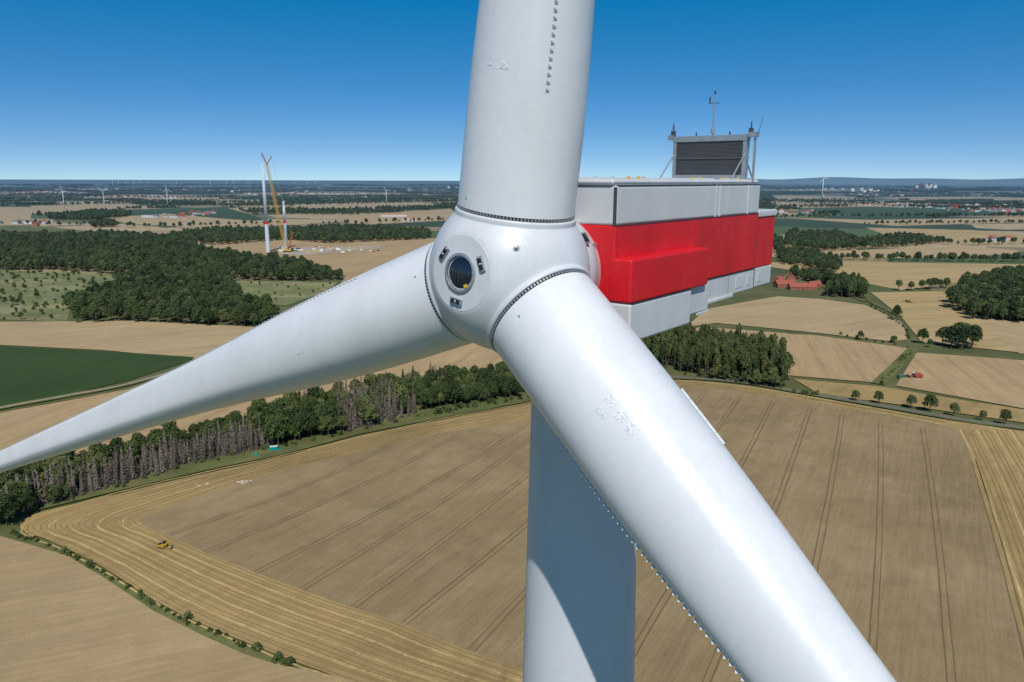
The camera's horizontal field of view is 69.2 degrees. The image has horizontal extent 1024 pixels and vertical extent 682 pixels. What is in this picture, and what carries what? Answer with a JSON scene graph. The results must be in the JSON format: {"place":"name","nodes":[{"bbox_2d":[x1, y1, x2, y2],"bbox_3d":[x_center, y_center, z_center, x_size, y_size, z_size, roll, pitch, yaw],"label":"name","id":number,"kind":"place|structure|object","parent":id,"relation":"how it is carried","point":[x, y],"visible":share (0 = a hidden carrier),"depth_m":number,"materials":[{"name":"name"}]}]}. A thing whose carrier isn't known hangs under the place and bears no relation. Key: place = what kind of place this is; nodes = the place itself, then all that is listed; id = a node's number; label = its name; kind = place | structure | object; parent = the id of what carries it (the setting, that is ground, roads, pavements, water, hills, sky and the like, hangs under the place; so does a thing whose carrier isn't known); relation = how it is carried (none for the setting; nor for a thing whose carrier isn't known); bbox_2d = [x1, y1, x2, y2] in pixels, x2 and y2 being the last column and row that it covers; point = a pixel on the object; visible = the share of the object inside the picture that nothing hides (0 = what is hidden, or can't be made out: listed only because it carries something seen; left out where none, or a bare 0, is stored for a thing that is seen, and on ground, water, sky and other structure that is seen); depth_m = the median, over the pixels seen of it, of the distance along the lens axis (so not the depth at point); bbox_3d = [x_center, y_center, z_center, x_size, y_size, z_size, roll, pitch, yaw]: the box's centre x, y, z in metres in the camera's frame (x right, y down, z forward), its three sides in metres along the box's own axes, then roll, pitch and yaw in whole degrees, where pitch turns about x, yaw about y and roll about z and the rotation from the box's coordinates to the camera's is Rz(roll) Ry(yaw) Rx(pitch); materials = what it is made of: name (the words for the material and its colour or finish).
{"place":"outdoors","nodes":[
{"label":"outdoors","id":0,"kind":"place"},
{"bbox_2d":[0,207,30,224],"bbox_3d":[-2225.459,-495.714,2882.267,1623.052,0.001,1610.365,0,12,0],"label":"crop field","id":1,"kind":"structure","parent":0,"point":[8,215],"depth_m":2806.75,"materials":[{"name":"beige plant"}]},
{"bbox_2d":[0,225,92,232],"bbox_3d":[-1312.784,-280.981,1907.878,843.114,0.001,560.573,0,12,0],"label":"crop field","id":2,"kind":"structure","parent":0,"point":[25,228],"depth_m":2029.53,"materials":[{"name":"beige plant"}]},
{"bbox_2d":[0,271,124,320],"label":"meadow","id":3,"kind":"structure","parent":0,"point":[60,283],"depth_m":901.20,"materials":[{"name":"green plant"}]},
{"bbox_2d":[0,370,170,408],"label":"farm track","id":4,"kind":"structure","parent":0,"point":[79,393],"depth_m":475.84,"materials":[{"name":"beige soil"}]},
{"bbox_2d":[31,204,146,214],"bbox_3d":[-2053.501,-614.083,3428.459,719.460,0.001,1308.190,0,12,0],"label":"crop field","id":5,"kind":"structure","parent":0,"point":[46,208],"depth_m":3500.75,"materials":[{"name":"beige plant"}]},
{"bbox_2d":[0,346,193,405],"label":"green field","id":6,"kind":"structure","parent":0,"point":[29,373],"depth_m":534.58,"materials":[{"name":"green plant"}]},
{"bbox_2d":[0,321,252,358],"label":"crop field","id":7,"kind":"structure","parent":0,"point":[180,339],"depth_m":648.81,"materials":[{"name":"beige plant"}]},
{"bbox_2d":[78,196,240,200],"bbox_3d":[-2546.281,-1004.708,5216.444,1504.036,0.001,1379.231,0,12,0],"label":"crop field","id":8,"kind":"structure","parent":0,"point":[178,197],"depth_m":5320.43,"materials":[{"name":"plant"}]},
{"bbox_2d":[0,536,351,681],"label":"crop field","id":9,"kind":"structure","parent":0,"point":[64,618],"depth_m":221.78,"materials":[{"name":"beige plant"}]},
{"bbox_2d":[93,207,263,227],"bbox_3d":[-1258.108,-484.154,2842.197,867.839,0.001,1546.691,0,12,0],"label":"green field","id":10,"kind":"structure","parent":0,"point":[224,213],"depth_m":2939.06,"materials":[{"name":"green plant"}]},
{"bbox_2d":[103,214,278,227],"bbox_3d":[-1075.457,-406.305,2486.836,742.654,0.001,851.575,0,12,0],"label":"crop field","id":11,"kind":"structure","parent":0,"point":[139,219],"depth_m":2427.42,"materials":[{"name":"beige plant"}]},
{"bbox_2d":[0,343,502,455],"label":"crop field","id":12,"kind":"structure","parent":0,"point":[17,425],"depth_m":445.28,"materials":[{"name":"beige plant"}]},
{"bbox_2d":[235,280,336,304],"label":"meadow","id":13,"kind":"structure","parent":0,"point":[290,294],"depth_m":923.48,"materials":[{"name":"green plant"}]},
{"bbox_2d":[205,238,435,282],"bbox_3d":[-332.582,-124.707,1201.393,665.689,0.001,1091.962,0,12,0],"label":"crop field","id":14,"kind":"structure","parent":0,"point":[352,264],"depth_m":1412.73,"materials":[{"name":"beige plant"}]},
{"bbox_2d":[278,245,380,254],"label":"construction pad","id":15,"kind":"object","parent":14,"relation":"on","point":[326,250],"visible":0.7,"depth_m":1444.26,"materials":[{"name":"beige gravel"}]},
{"bbox_2d":[278,246,379,251],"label":"construction vehicles","id":16,"kind":"object","parent":15,"relation":"on","point":[296,249],"visible":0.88,"depth_m":1432.15,"materials":[{"name":"white"}]},
{"bbox_2d":[243,192,430,196],"bbox_3d":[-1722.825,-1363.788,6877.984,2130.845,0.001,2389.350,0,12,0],"label":"crop field","id":17,"kind":"structure","parent":0,"point":[343,193],"depth_m":6954.93,"materials":[{"name":"plant"}]},
{"bbox_2d":[288,202,433,208],"bbox_3d":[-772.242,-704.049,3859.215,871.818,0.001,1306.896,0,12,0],"label":"crop field","id":18,"kind":"structure","parent":0,"point":[368,205],"depth_m":3991.48,"materials":[{"name":"beige plant"}]},
{"bbox_2d":[328,209,452,224],"bbox_3d":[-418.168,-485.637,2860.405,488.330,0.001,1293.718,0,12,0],"label":"crop field","id":19,"kind":"structure","parent":0,"point":[445,214],"depth_m":2670.25,"materials":[{"name":"beige plant"}]},
{"bbox_2d":[0,179,1023,674],"bbox_3d":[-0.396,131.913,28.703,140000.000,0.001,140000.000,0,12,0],"label":"ground","id":20,"kind":"structure","parent":0,"point":[754,293],"depth_m":1305.09,"materials":[{"name":"green plant"}]},
{"bbox_2d":[0,493,19,525],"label":"tree","id":21,"kind":"object","parent":20,"relation":"on","point":[7,502],"visible":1,"depth_m":290.43,"materials":[{"name":"green plant"}]},
{"bbox_2d":[4,361,449,515],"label":"tree belt","id":22,"kind":"object","parent":20,"relation":"on","point":[116,471],"visible":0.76,"depth_m":360.37,"materials":[{"name":"plant"}]},
{"bbox_2d":[261,163,269,251],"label":"unfinished turbine tower","id":23,"kind":"structure","parent":20,"relation":"on","point":[267,240],"depth_m":1379.87,"materials":[{"name":"grey"}]},
{"bbox_2d":[269,445,280,450],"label":"delivery van","id":24,"kind":"object","parent":20,"relation":"on","point":[275,447],"visible":1,"depth_m":375.73,"materials":[{"name":"teal paint"}]},
{"bbox_2d":[261,153,294,251],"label":"crawler crane","id":25,"kind":"object","parent":20,"relation":"on","point":[275,204],"visible":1,"depth_m":1376.97,"materials":[{"name":"orange"}]},
{"bbox_2d":[282,201,287,247],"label":"unfinished turbine tower","id":26,"kind":"structure","parent":20,"relation":"on","point":[284,222],"depth_m":1452.76,"materials":[{"name":"grey"}]},
{"bbox_2d":[0,374,670,663],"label":"grass verge","id":27,"kind":"object","parent":20,"relation":"on","point":[182,470],"depth_m":353.64,"materials":[{"name":"green plant"}]},
{"bbox_2d":[381,213,406,216],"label":"industrial shed","id":28,"kind":"structure","parent":20,"relation":"on","point":[393,214],"depth_m":2704.15,"materials":[{"name":"paint"}]},
{"bbox_2d":[402,217,416,220],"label":"industrial shed","id":29,"kind":"structure","parent":20,"relation":"on","point":[408,218],"depth_m":2440.75,"materials":[{"name":"paint"}]},
{"bbox_2d":[0,0,895,681],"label":"wind turbine","id":30,"kind":"object","parent":20,"relation":"on","point":[550,276],"visible":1,"depth_m":19.14,"materials":[{"name":"grey metal"}]},
{"bbox_2d":[0,188,1023,245],"bbox_3d":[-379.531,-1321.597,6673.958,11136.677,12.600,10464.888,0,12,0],"label":"village houses","id":31,"kind":"structure","parent":20,"relation":"on","point":[992,209],"depth_m":3472.22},
{"bbox_2d":[0,184,1023,204],"bbox_3d":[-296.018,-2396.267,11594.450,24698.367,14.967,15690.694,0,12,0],"label":"distant woods","id":32,"kind":"object","parent":20,"relation":"on","point":[212,190],"visible":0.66,"depth_m":7521.68,"materials":[{"name":"green plant"}]},
{"bbox_2d":[54,183,977,205],"bbox_3d":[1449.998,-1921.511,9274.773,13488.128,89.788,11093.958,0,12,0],"label":"industrial plant","id":33,"kind":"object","parent":20,"relation":"on","point":[928,185],"visible":0.59,"depth_m":10658.25,"materials":[{"name":"paint"}]},
{"bbox_2d":[20,380,1023,681],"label":"grain field headland","id":34,"kind":"structure","parent":20,"relation":"on","point":[956,426],"depth_m":263.31,"materials":[{"name":"beige plant"}]},
{"bbox_2d":[156,541,172,548],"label":"excavator","id":35,"kind":"object","parent":34,"relation":"on","point":[162,545],"visible":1,"depth_m":275.94,"materials":[{"name":"yellow metal"}]},
{"bbox_2d":[772,275,783,281],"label":"brick farmhouse","id":36,"kind":"object","parent":20,"relation":"on","point":[779,277],"visible":0.48,"depth_m":995.00,"materials":[{"name":"red brick"}]},
{"bbox_2d":[773,279,795,287],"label":"brick farmhouse","id":37,"kind":"object","parent":20,"relation":"on","point":[780,283],"visible":0.73,"depth_m":951.01,"materials":[{"name":"red brick"}]},
{"bbox_2d":[786,272,795,280],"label":"brick farmhouse","id":38,"kind":"object","parent":20,"relation":"on","point":[790,275],"visible":0.75,"depth_m":1009.91,"materials":[{"name":"red brick"}]},
{"bbox_2d":[787,282,816,289],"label":"brick farmhouse","id":39,"kind":"object","parent":20,"relation":"on","point":[801,286],"visible":1,"depth_m":933.48,"materials":[{"name":"red brick"}]},
{"bbox_2d":[809,280,821,286],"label":"brick farmhouse","id":40,"kind":"object","parent":20,"relation":"on","point":[818,283],"visible":0.41,"depth_m":958.89,"materials":[{"name":"red brick"}]},
{"bbox_2d":[850,390,859,399],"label":"roadside tree","id":41,"kind":"object","parent":20,"relation":"on","point":[855,393],"visible":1,"depth_m":461.62,"materials":[{"name":"green plant"}]},
{"bbox_2d":[857,330,864,338],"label":"tree","id":42,"kind":"object","parent":20,"relation":"on","point":[860,333],"visible":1,"depth_m":639.79,"materials":[{"name":"green plant"}]},
{"bbox_2d":[873,391,883,403],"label":"roadside tree","id":43,"kind":"object","parent":20,"relation":"on","point":[879,394],"visible":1,"depth_m":455.38,"materials":[{"name":"green plant"}]},
{"bbox_2d":[890,336,896,342],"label":"tree","id":44,"kind":"object","parent":20,"relation":"on","point":[892,338],"visible":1,"depth_m":630.72,"materials":[{"name":"green plant"}]},
{"bbox_2d":[891,305,902,318],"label":"tree","id":45,"kind":"object","parent":20,"relation":"on","point":[896,309],"visible":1,"depth_m":730.82,"materials":[{"name":"green plant"}]},
{"bbox_2d":[906,394,916,407],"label":"roadside tree","id":46,"kind":"object","parent":20,"relation":"on","point":[911,399],"visible":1,"depth_m":447.06,"materials":[{"name":"green plant"}]},
{"bbox_2d":[916,328,928,343],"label":"tree","id":47,"kind":"object","parent":20,"relation":"on","point":[923,332],"visible":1,"depth_m":625.36,"materials":[{"name":"green plant"}]},
{"bbox_2d":[922,394,938,411],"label":"roadside tree","id":48,"kind":"object","parent":20,"relation":"on","point":[932,399],"visible":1,"depth_m":438.51,"materials":[{"name":"green plant"}]},
{"bbox_2d":[927,339,933,346],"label":"tree","id":49,"kind":"object","parent":20,"relation":"on","point":[930,341],"visible":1,"depth_m":613.44,"materials":[{"name":"green plant"}]},
{"bbox_2d":[935,326,948,345],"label":"tree","id":50,"kind":"object","parent":20,"relation":"on","point":[940,332],"visible":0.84,"depth_m":617.90,"materials":[{"name":"green plant"}]},
{"bbox_2d":[942,325,960,347],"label":"tree","id":51,"kind":"object","parent":20,"relation":"on","point":[951,332],"visible":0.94,"depth_m":608.42,"materials":[{"name":"green plant"}]},
{"bbox_2d":[949,402,960,415],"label":"roadside tree","id":52,"kind":"object","parent":20,"relation":"on","point":[953,406],"visible":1,"depth_m":431.68,"materials":[{"name":"green plant"}]},
{"bbox_2d":[954,322,969,343],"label":"tree","id":53,"kind":"object","parent":20,"relation":"on","point":[959,324],"visible":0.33,"depth_m":619.95,"materials":[{"name":"green plant"}]},
{"bbox_2d":[955,326,973,349],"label":"tree","id":54,"kind":"object","parent":20,"relation":"on","point":[964,332],"visible":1,"depth_m":601.23,"materials":[{"name":"green plant"}]},
{"bbox_2d":[967,325,982,348],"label":"tree","id":55,"kind":"object","parent":20,"relation":"on","point":[976,332],"visible":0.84,"depth_m":603.39,"materials":[{"name":"green plant"}]},
{"bbox_2d":[979,410,986,419],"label":"roadside tree","id":56,"kind":"object","parent":20,"relation":"on","point":[983,413],"visible":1,"depth_m":425.00,"materials":[{"name":"green plant"}]},
{"bbox_2d":[999,409,1011,423],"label":"roadside tree","id":57,"kind":"object","parent":20,"relation":"on","point":[1006,414],"visible":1,"depth_m":416.66,"materials":[{"name":"green plant"}]},
{"bbox_2d":[0,0,1023,190],"label":"sky","id":58,"kind":"structure","parent":0,"point":[360,90],"materials":[{"name":"blue"}]},
{"bbox_2d":[138,386,1023,681],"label":"grain field","id":59,"kind":"structure","parent":0,"point":[676,646],"depth_m":288.11,"materials":[{"name":"beige plant"}]},
{"bbox_2d":[196,480,251,485],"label":"lime heap","id":60,"kind":"object","parent":59,"relation":"on","point":[241,481],"visible":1,"depth_m":336.01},
{"bbox_2d":[20,381,1023,681],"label":"tractor tracks","id":61,"kind":"object","parent":59,"relation":"on","point":[348,617],"visible":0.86,"depth_m":269.74,"materials":[{"name":"soil"}]},
{"bbox_2d":[691,296,908,340],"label":"crop field","id":62,"kind":"structure","parent":0,"point":[817,316],"depth_m":744.60,"materials":[{"name":"beige plant"}]},
{"bbox_2d":[696,327,906,381],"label":"crop field","id":63,"kind":"structure","parent":0,"point":[816,356],"depth_m":580.37,"materials":[{"name":"beige plant"}]},
{"bbox_2d":[773,189,859,190],"bbox_3d":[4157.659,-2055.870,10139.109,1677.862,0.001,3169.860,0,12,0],"label":"crop field","id":64,"kind":"structure","parent":0,"point":[818,190],"depth_m":10145.36,"materials":[{"name":"beige plant"}]},
{"bbox_2d":[772,195,862,199],"bbox_3d":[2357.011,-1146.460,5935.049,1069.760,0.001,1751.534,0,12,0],"label":"crop field","id":65,"kind":"structure","parent":0,"point":[807,197],"depth_m":5973.19,"materials":[{"name":"plant"}]},
{"bbox_2d":[772,203,882,207],"bbox_3d":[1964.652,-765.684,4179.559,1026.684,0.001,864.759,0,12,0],"label":"crop field","id":66,"kind":"structure","parent":0,"point":[819,205],"depth_m":4236.42,"materials":[{"name":"beige plant"}]},
{"bbox_2d":[670,375,1023,429],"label":"country road","id":67,"kind":"structure","parent":0,"point":[969,420],"depth_m":455.54,"materials":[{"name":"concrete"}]},
{"bbox_2d":[789,286,919,384],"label":"ditch grass","id":68,"kind":"structure","parent":0,"point":[887,378],"depth_m":576.72,"materials":[{"name":"plant"}]},
{"bbox_2d":[757,177,1023,184],"bbox_3d":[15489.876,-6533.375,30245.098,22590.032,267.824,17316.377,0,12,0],"label":"hills","id":69,"kind":"structure","parent":0,"point":[894,181],"depth_m":27519.99,"materials":[{"name":"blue plant"}]},
{"bbox_2d":[770,262,1023,289],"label":"crop field","id":70,"kind":"structure","parent":0,"point":[886,274],"depth_m":1139.20,"materials":[{"name":"beige plant"},{"name":"straw"},{"name":"soil"}]},
{"bbox_2d":[781,217,1023,225],"bbox_3d":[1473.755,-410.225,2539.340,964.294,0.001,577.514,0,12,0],"label":"crop field","id":71,"kind":"structure","parent":0,"point":[945,221],"depth_m":2553.86,"materials":[{"name":"beige plant"}]},
{"bbox_2d":[791,207,1023,216],"bbox_3d":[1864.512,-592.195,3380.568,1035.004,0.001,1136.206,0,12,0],"label":"green field","id":72,"kind":"structure","parent":0,"point":[875,211],"depth_m":3335.15,"materials":[{"name":"green plant"}]},
{"bbox_2d":[795,379,1023,422],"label":"crop field","id":73,"kind":"structure","parent":0,"point":[891,395],"depth_m":468.68,"materials":[{"name":"beige plant"}]},
{"bbox_2d":[826,247,1018,257],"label":"crop field","id":74,"kind":"structure","parent":0,"point":[947,250],"depth_m":1446.03,"materials":[{"name":"beige plant"}]},
{"bbox_2d":[871,291,1016,351],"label":"crop field","id":75,"kind":"structure","parent":0,"point":[931,312],"depth_m":754.83,"materials":[{"name":"beige plant"},{"name":"straw"},{"name":"soil"}]},
{"bbox_2d":[868,228,1023,243],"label":"crop field","id":76,"kind":"structure","parent":0,"point":[959,235],"depth_m":1940.49,"materials":[{"name":"beige plant"}]},
{"bbox_2d":[882,196,1023,199],"bbox_3d":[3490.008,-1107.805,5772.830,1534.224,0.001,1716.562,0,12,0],"label":"crop field","id":77,"kind":"structure","parent":0,"point":[964,197],"depth_m":5836.69,"materials":[{"name":"beige plant"}]},
{"bbox_2d":[896,352,1023,407],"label":"crop field","id":78,"kind":"structure","parent":0,"point":[996,380],"depth_m":519.01,"materials":[{"name":"beige plant"}]},
{"bbox_2d":[897,374,907,377],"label":"grain truck","id":79,"kind":"object","parent":78,"relation":"on","point":[901,376],"visible":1,"depth_m":518.14,"materials":[{"name":"green metal"}]},
{"bbox_2d":[906,372,922,377],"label":"combine harvester","id":80,"kind":"object","parent":78,"relation":"on","point":[915,375],"visible":1,"depth_m":517.73,"materials":[{"name":"red metal"}]},
{"bbox_2d":[977,317,1023,353],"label":"crop field","id":81,"kind":"structure","parent":0,"point":[1010,333],"depth_m":682.63,"materials":[{"name":"beige plant"}]}
]}

